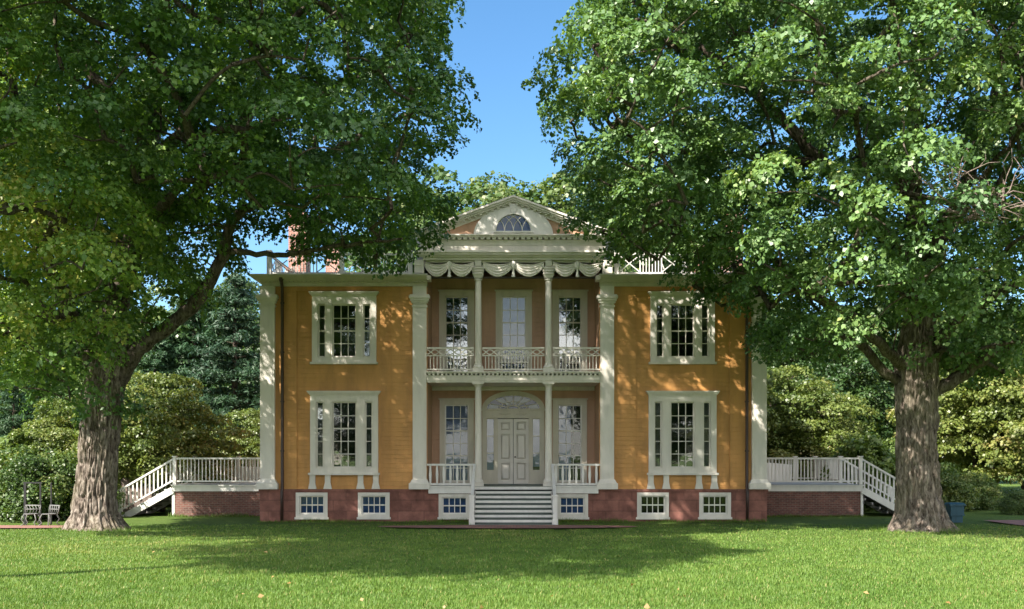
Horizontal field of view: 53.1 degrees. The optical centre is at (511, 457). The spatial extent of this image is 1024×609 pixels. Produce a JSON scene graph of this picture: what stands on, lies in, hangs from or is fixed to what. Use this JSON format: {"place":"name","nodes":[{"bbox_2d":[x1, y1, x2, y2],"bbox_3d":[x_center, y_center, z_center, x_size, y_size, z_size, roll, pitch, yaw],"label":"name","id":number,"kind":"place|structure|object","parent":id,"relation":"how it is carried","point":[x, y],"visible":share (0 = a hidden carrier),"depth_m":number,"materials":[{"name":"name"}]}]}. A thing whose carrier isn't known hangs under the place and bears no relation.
{"place":"outdoors","nodes":[
{"label":"outdoors","id":0,"kind":"place"},
{"bbox_2d":[0,525,63,527],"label":"side path","id":1,"kind":"structure","parent":0,"point":[24,526],"depth_m":33.85,"materials":[{"name":"brick"}]},
{"bbox_2d":[21,505,40,525],"bbox_3d":[-16.350,1.987,34.800,0.537,0.713,0.511,0,0,-6],"label":"garden chair","id":2,"kind":"object","parent":1,"relation":"on","point":[30,509],"visible":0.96,"depth_m":34.97,"materials":[{"name":"white metal"}]},
{"bbox_2d":[38,505,59,525],"bbox_3d":[-15.700,1.987,34.750,0.537,0.713,0.511,0,0,29],"label":"garden chair","id":3,"kind":"object","parent":1,"relation":"on","point":[49,514],"visible":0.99,"depth_m":34.83,"materials":[{"name":"white metal"}]},
{"bbox_2d":[47,512,965,533],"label":"edge grass","id":4,"kind":"structure","parent":0,"point":[462,520],"depth_m":37.24,"materials":[{"name":"green plant"}]},
{"bbox_2d":[379,525,635,527],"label":"brick path","id":5,"kind":"structure","parent":0,"point":[508,526],"depth_m":33.92,"materials":[{"name":"red brick"}]},
{"bbox_2d":[0,462,1023,608],"bbox_3d":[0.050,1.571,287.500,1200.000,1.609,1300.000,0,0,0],"label":"lawn","id":6,"kind":"structure","parent":0,"point":[975,516],"depth_m":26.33,"materials":[{"name":"green plant"}]},
{"bbox_2d":[0,449,10,517],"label":"shrub","id":7,"kind":"object","parent":6,"relation":"on","point":[2,462],"visible":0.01,"depth_m":39.55,"materials":[{"name":"green plant"}]},
{"bbox_2d":[0,451,23,517],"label":"shrub","id":8,"kind":"object","parent":6,"relation":"on","point":[2,464],"visible":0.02,"depth_m":40.14,"materials":[{"name":"green plant"}]},
{"bbox_2d":[0,382,43,440],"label":"pine tree","id":9,"kind":"object","parent":6,"relation":"on","point":[7,419],"visible":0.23,"depth_m":52.28,"materials":[{"name":"green plant"}]},
{"bbox_2d":[0,433,48,456],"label":"willow shrub","id":10,"kind":"object","parent":6,"relation":"on","point":[24,442],"visible":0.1,"depth_m":44.87,"materials":[{"name":"green plant"}]},
{"bbox_2d":[23,482,42,524],"bbox_3d":[-16.800,1.625,35.900,0.660,1.500,0.050,0,0,0],"label":"trellis","id":11,"kind":"object","parent":6,"relation":"on","point":[25,494],"visible":0.88,"depth_m":35.88,"materials":[{"name":"black metal"}]},
{"bbox_2d":[0,444,75,522],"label":"shrub","id":12,"kind":"object","parent":6,"relation":"on","point":[13,477],"visible":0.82,"depth_m":37.87,"materials":[{"name":"green plant"}]},
{"bbox_2d":[0,317,82,440],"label":"woodland tree","id":13,"kind":"object","parent":6,"relation":"on","point":[28,413],"visible":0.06,"depth_m":62.45,"materials":[{"name":"green plant"}]},
{"bbox_2d":[50,483,51,524],"bbox_3d":[-16.200,1.630,36.000,0.070,1.490,0.067,0,0,0],"label":"garden stake","id":14,"kind":"object","parent":6,"relation":"on","point":[51,500],"visible":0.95,"depth_m":35.98,"materials":[{"name":"black metal"}]},
{"bbox_2d":[0,395,128,481],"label":"dogwood tree","id":15,"kind":"object","parent":6,"relation":"on","point":[54,435],"visible":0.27,"depth_m":45.01,"materials":[{"name":"green plant"}]},
{"bbox_2d":[7,305,137,415],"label":"woodland tree","id":16,"kind":"object","parent":6,"relation":"on","point":[49,384],"depth_m":65.81,"materials":[{"name":"green plant"}]},
{"bbox_2d":[19,450,126,519],"bbox_3d":[-17.366,1.196,39.949,4.369,2.953,4.083,0,0,31],"label":"shrub","id":17,"kind":"object","parent":6,"relation":"on","point":[72,477],"visible":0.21,"depth_m":39.10,"materials":[{"name":"green plant"}]},
{"bbox_2d":[50,308,202,440],"bbox_3d":[-23.866,-3.644,67.765,13.312,12.420,12.158,0,0,-44],"label":"woodland tree","id":18,"kind":"object","parent":6,"relation":"on","point":[159,318],"depth_m":64.22,"materials":[{"name":"green plant"}]},
{"bbox_2d":[121,478,151,511],"bbox_3d":[-15.575,1.625,42.500,1.250,1.500,0.300,0,0,0],"label":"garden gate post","id":19,"kind":"object","parent":6,"relation":"on","point":[124,482],"visible":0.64,"depth_m":42.44,"materials":[{"name":"wood"}]},
{"bbox_2d":[120,476,171,505],"bbox_3d":[-17.210,1.196,49.523,4.369,2.953,4.083,0,0,-12],"label":"shrub","id":20,"kind":"object","parent":6,"relation":"on","point":[156,488],"visible":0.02,"depth_m":48.25,"materials":[{"name":"green plant"}]},
{"bbox_2d":[123,321,184,439],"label":"pine tree","id":21,"kind":"object","parent":6,"relation":"on","point":[157,358],"visible":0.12,"depth_m":57.10,"materials":[{"name":"green plant"}]},
{"bbox_2d":[70,370,252,511],"bbox_3d":[-15.334,-0.592,44.330,6.659,6.328,7.602,0,0,34],"label":"dogwood tree","id":22,"kind":"object","parent":6,"relation":"on","point":[181,434],"visible":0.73,"depth_m":43.37,"materials":[{"name":"green plant"}]},
{"bbox_2d":[117,456,259,516],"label":"side deck","id":23,"kind":"structure","parent":6,"relation":"on","point":[240,493],"depth_m":40.92,"materials":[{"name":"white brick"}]},
{"bbox_2d":[129,273,258,437],"bbox_3d":[-18.796,-4.123,59.420,8.926,13.422,9.788,0,0,-13],"label":"pine tree","id":24,"kind":"object","parent":6,"relation":"on","point":[180,349],"visible":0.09,"depth_m":58.57,"materials":[{"name":"green plant"}]},
{"bbox_2d":[129,277,259,435],"bbox_3d":[-17.147,-4.278,63.276,14.713,13.727,13.438,0,0,-30],"label":"woodland tree","id":25,"kind":"object","parent":6,"relation":"on","point":[181,332],"visible":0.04,"depth_m":59.32,"materials":[{"name":"green plant"}]},
{"bbox_2d":[131,283,258,397],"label":"woodland tree","id":26,"kind":"object","parent":6,"relation":"on","point":[156,294],"depth_m":69.38,"materials":[{"name":"green plant"}]},
{"bbox_2d":[166,272,259,464],"bbox_3d":[-15.050,-3.690,54.520,8.331,12.527,9.136,0,0,3],"label":"pine tree","id":27,"kind":"object","parent":6,"relation":"on","point":[220,371],"visible":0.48,"depth_m":53.78,"materials":[{"name":"green plant"}]},
{"bbox_2d":[196,408,259,479],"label":"dogwood tree","id":28,"kind":"object","parent":6,"relation":"on","point":[250,445],"visible":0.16,"depth_m":49.21,"materials":[{"name":"green plant"}]},
{"bbox_2d":[0,0,482,530],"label":"maple tree","id":29,"kind":"object","parent":6,"relation":"on","point":[84,178],"visible":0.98,"depth_m":25.67,"materials":[{"name":"green plant"}]},
{"bbox_2d":[344,163,581,273],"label":"woodland tree","id":30,"kind":"object","parent":6,"relation":"on","point":[473,193],"visible":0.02,"depth_m":71.78,"materials":[{"name":"green plant"}]},
{"bbox_2d":[250,195,770,524],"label":"mansion","id":31,"kind":"structure","parent":6,"relation":"on","point":[393,398],"depth_m":37.50,"materials":[{"name":"paint"}]},
{"bbox_2d":[294,492,328,518],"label":"basement window","id":32,"kind":"structure","parent":31,"relation":"in","point":[309,505],"depth_m":37.44,"materials":[{"name":"beige paint"}]},
{"bbox_2d":[308,291,378,363],"bbox_3d":[-6.140,-4.720,37.505,2.550,2.650,0.390,0,0,0],"label":"window","id":33,"kind":"structure","parent":31,"relation":"in","point":[329,299],"depth_m":37.43,"materials":[{"name":"beige paint"}]},
{"bbox_2d":[307,391,380,488],"bbox_3d":[-6.140,-0.625,37.505,2.680,3.580,0.390,0,0,0],"label":"window","id":34,"kind":"structure","parent":31,"relation":"in","point":[328,398],"depth_m":37.42,"materials":[{"name":"beige paint"}]},
{"bbox_2d":[357,492,390,518],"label":"basement window","id":35,"kind":"structure","parent":31,"relation":"in","point":[371,505],"depth_m":37.43,"materials":[{"name":"beige paint"}]},
{"bbox_2d":[437,494,469,518],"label":"basement window","id":36,"kind":"structure","parent":31,"relation":"in","point":[456,506],"depth_m":37.50,"materials":[{"name":"beige paint"}]},
{"bbox_2d":[438,290,474,370],"bbox_3d":[-2.140,-4.830,39.745,1.440,3.290,0.310,0,0,0],"label":"window","id":37,"kind":"structure","parent":31,"relation":"in","point":[443,294],"depth_m":39.63,"materials":[{"name":"beige paint"}]},
{"bbox_2d":[439,398,474,482],"bbox_3d":[-2.140,-0.630,39.745,1.400,3.290,0.310,0,0,0],"label":"window","id":38,"kind":"structure","parent":31,"relation":"in","point":[456,414],"depth_m":39.75,"materials":[{"name":"beige paint"}]},
{"bbox_2d":[498,419,512,483],"bbox_3d":[-0.255,-0.225,39.780,0.590,2.520,0.120,0,0,0],"label":"front door","id":39,"kind":"structure","parent":31,"relation":"in","point":[505,426],"depth_m":39.73,"materials":[{"name":"grey paint"}]},
{"bbox_2d":[498,349,528,370],"bbox_3d":[0.050,-3.638,38.742,1.195,1.020,0.564,0,0,0],"label":"balcony chair","id":40,"kind":"object","parent":31,"relation":"on","point":[513,362],"visible":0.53,"depth_m":38.93,"materials":[{"name":"white paint"}]},
{"bbox_2d":[495,290,532,370],"bbox_3d":[0.070,-4.830,39.745,1.480,3.290,0.310,0,0,0],"label":"window","id":41,"kind":"structure","parent":31,"relation":"in","point":[513,307],"depth_m":39.75,"materials":[{"name":"beige paint"}]},
{"bbox_2d":[514,419,528,483],"bbox_3d":[0.355,-0.225,39.750,0.590,2.520,0.180,0,0,0],"label":"front door","id":42,"kind":"structure","parent":31,"relation":"in","point":[521,426],"depth_m":39.73,"materials":[{"name":"grey paint"}]},
{"bbox_2d":[552,398,587,482],"bbox_3d":[2.240,-0.630,39.745,1.400,3.290,0.310,0,0,0],"label":"window","id":43,"kind":"structure","parent":31,"relation":"in","point":[562,418],"depth_m":39.74,"materials":[{"name":"beige paint"}]},
{"bbox_2d":[552,290,588,370],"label":"window","id":44,"kind":"structure","parent":31,"relation":"in","point":[556,294],"depth_m":39.63,"materials":[{"name":"beige paint"}]},
{"bbox_2d":[556,494,588,518],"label":"basement window","id":45,"kind":"structure","parent":31,"relation":"in","point":[575,506],"depth_m":37.50,"materials":[{"name":"beige paint"}]},
{"bbox_2d":[564,349,581,370],"bbox_3d":[2.300,-3.638,38.742,0.665,1.020,0.564,0,0,0],"label":"balcony chair","id":46,"kind":"object","parent":31,"relation":"on","point":[574,362],"visible":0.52,"depth_m":38.92,"materials":[{"name":"white paint"}]},
{"bbox_2d":[636,492,669,518],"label":"basement window","id":47,"kind":"structure","parent":31,"relation":"in","point":[640,515],"depth_m":37.40,"materials":[{"name":"beige paint"}]},
{"bbox_2d":[648,291,716,363],"bbox_3d":[6.240,-4.720,37.505,2.550,2.650,0.390,0,0,0],"label":"window","id":48,"kind":"structure","parent":31,"relation":"in","point":[665,299],"depth_m":37.43,"materials":[{"name":"beige paint"}]},
{"bbox_2d":[646,391,719,488],"bbox_3d":[6.240,-0.625,37.505,2.680,3.580,0.390,0,0,0],"label":"window","id":49,"kind":"structure","parent":31,"relation":"in","point":[665,398],"depth_m":37.42,"materials":[{"name":"beige paint"}]},
{"bbox_2d":[698,492,731,518],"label":"basement window","id":50,"kind":"structure","parent":31,"relation":"in","point":[727,515],"depth_m":37.40,"materials":[{"name":"beige paint"}]},
{"bbox_2d":[130,535,1016,608],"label":"fallen leaves","id":51,"kind":"object","parent":6,"relation":"on","point":[481,606],"visible":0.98,"depth_m":13.88,"materials":[{"name":"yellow plant"}]},
{"bbox_2d":[510,167,687,273],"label":"woodland tree","id":52,"kind":"object","parent":6,"relation":"on","point":[559,191],"visible":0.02,"depth_m":69.81,"materials":[{"name":"green plant"}]},
{"bbox_2d":[552,190,744,273],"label":"woodland tree","id":53,"kind":"object","parent":6,"relation":"on","point":[636,266],"visible":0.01,"depth_m":69.77,"materials":[{"name":"green plant"}]},
{"bbox_2d":[521,0,1023,532],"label":"maple tree","id":54,"kind":"object","parent":6,"relation":"on","point":[915,286],"visible":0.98,"depth_m":26.21,"materials":[{"name":"green plant"}]},
{"bbox_2d":[767,444,826,479],"bbox_3d":[14.110,1.000,50.443,4.763,3.446,5.097,0,0,-9],"label":"shrub","id":55,"kind":"object","parent":6,"relation":"on","point":[798,456],"visible":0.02,"depth_m":49.58,"materials":[{"name":"green plant"}]},
{"bbox_2d":[792,438,840,479],"bbox_3d":[15.630,0.901,49.447,5.104,3.692,5.462,0,0,3],"label":"shrub","id":56,"kind":"object","parent":6,"relation":"on","point":[830,443],"visible":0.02,"depth_m":48.73,"materials":[{"name":"green plant"}]},
{"bbox_2d":[767,295,866,433],"bbox_3d":[16.883,-4.147,65.633,11.217,13.414,12.016,0,0,9],"label":"woodland tree","id":57,"kind":"object","parent":6,"relation":"on","point":[834,360],"visible":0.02,"depth_m":61.15,"materials":[{"name":"green plant"}]},
{"bbox_2d":[767,364,883,475],"bbox_3d":[14.211,-1.011,51.347,7.600,7.222,8.676,0,0,-25],"label":"dogwood tree","id":58,"kind":"object","parent":6,"relation":"on","point":[788,423],"visible":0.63,"depth_m":49.25,"materials":[{"name":"green plant"}]},
{"bbox_2d":[767,456,894,516],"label":"side deck","id":59,"kind":"structure","parent":6,"relation":"on","point":[833,494],"depth_m":40.92,"materials":[{"name":"white wood"}]},
{"bbox_2d":[767,323,894,448],"bbox_3d":[18.482,-2.821,61.210,10.494,10.720,11.490,0,0,1],"label":"woodland tree","id":60,"kind":"object","parent":6,"relation":"on","point":[866,368],"visible":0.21,"depth_m":58.42,"materials":[{"name":"green plant"}]},
{"bbox_2d":[820,433,895,511],"bbox_3d":[15.698,0.883,45.464,3.995,3.957,3.560,0,0,-37],"label":"willow shrub","id":61,"kind":"object","parent":6,"relation":"on","point":[870,449],"visible":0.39,"depth_m":44.65,"materials":[{"name":"green plant"}]},
{"bbox_2d":[818,287,900,431],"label":"woodland tree","id":62,"kind":"object","parent":6,"relation":"on","point":[872,345],"visible":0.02,"depth_m":63.34,"materials":[{"name":"green plant"}]},
{"bbox_2d":[882,437,894,454],"bbox_3d":[17.499,0.901,48.443,5.462,3.692,5.104,0,0,19],"label":"shrub","id":63,"kind":"object","parent":6,"relation":"on","point":[892,442],"visible":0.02,"depth_m":47.92,"materials":[{"name":"green plant"}]},
{"bbox_2d":[869,320,959,437],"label":"woodland tree","id":64,"kind":"object","parent":6,"relation":"on","point":[890,398],"visible":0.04,"depth_m":61.28,"materials":[{"name":"green plant"}]},
{"bbox_2d":[885,352,1023,484],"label":"dogwood tree","id":65,"kind":"object","parent":6,"relation":"on","point":[1011,429],"visible":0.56,"depth_m":48.28,"materials":[{"name":"green plant"}]},
{"bbox_2d":[944,502,965,522],"bbox_3d":[16.000,2.000,37.000,0.580,0.710,0.540,0,0,0],"label":"storage bin","id":66,"kind":"object","parent":6,"relation":"on","point":[955,511],"visible":0.86,"depth_m":36.78,"materials":[{"name":"blue paint"}]},
{"bbox_2d":[939,461,981,511],"bbox_3d":[19.002,1.393,45.515,3.402,2.461,3.641,0,0,34],"label":"shrub","id":67,"kind":"object","parent":6,"relation":"on","point":[952,484],"visible":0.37,"depth_m":44.55,"materials":[{"name":"green plant"}]},
{"bbox_2d":[937,307,1013,471],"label":"woodland tree","id":68,"kind":"object","parent":6,"relation":"on","point":[988,317],"depth_m":67.14,"materials":[{"name":"green plant"}]},
{"bbox_2d":[955,470,1003,509],"bbox_3d":[20.923,1.589,46.537,2.722,1.969,2.913,0,0,-40],"label":"shrub","id":69,"kind":"object","parent":6,"relation":"on","point":[989,487],"visible":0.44,"depth_m":45.88,"materials":[{"name":"green plant"}]},
{"bbox_2d":[937,328,1023,493],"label":"dogwood tree","id":70,"kind":"object","parent":6,"relation":"on","point":[1021,382],"visible":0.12,"depth_m":50.17,"materials":[{"name":"green plant"}]},
{"bbox_2d":[990,488,1023,514],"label":"shrub","id":71,"kind":"object","parent":6,"relation":"on","point":[1010,503],"visible":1,"depth_m":42.24,"materials":[{"name":"green plant"}]},
{"bbox_2d":[0,0,1023,458],"label":"sky","id":72,"kind":"structure","parent":0,"point":[498,42],"materials":[{"name":"blue"}]},
{"bbox_2d":[985,520,1023,524],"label":"garden path","id":73,"kind":"structure","parent":0,"point":[1018,522],"depth_m":36.95,"materials":[{"name":"brick"}]}
]}

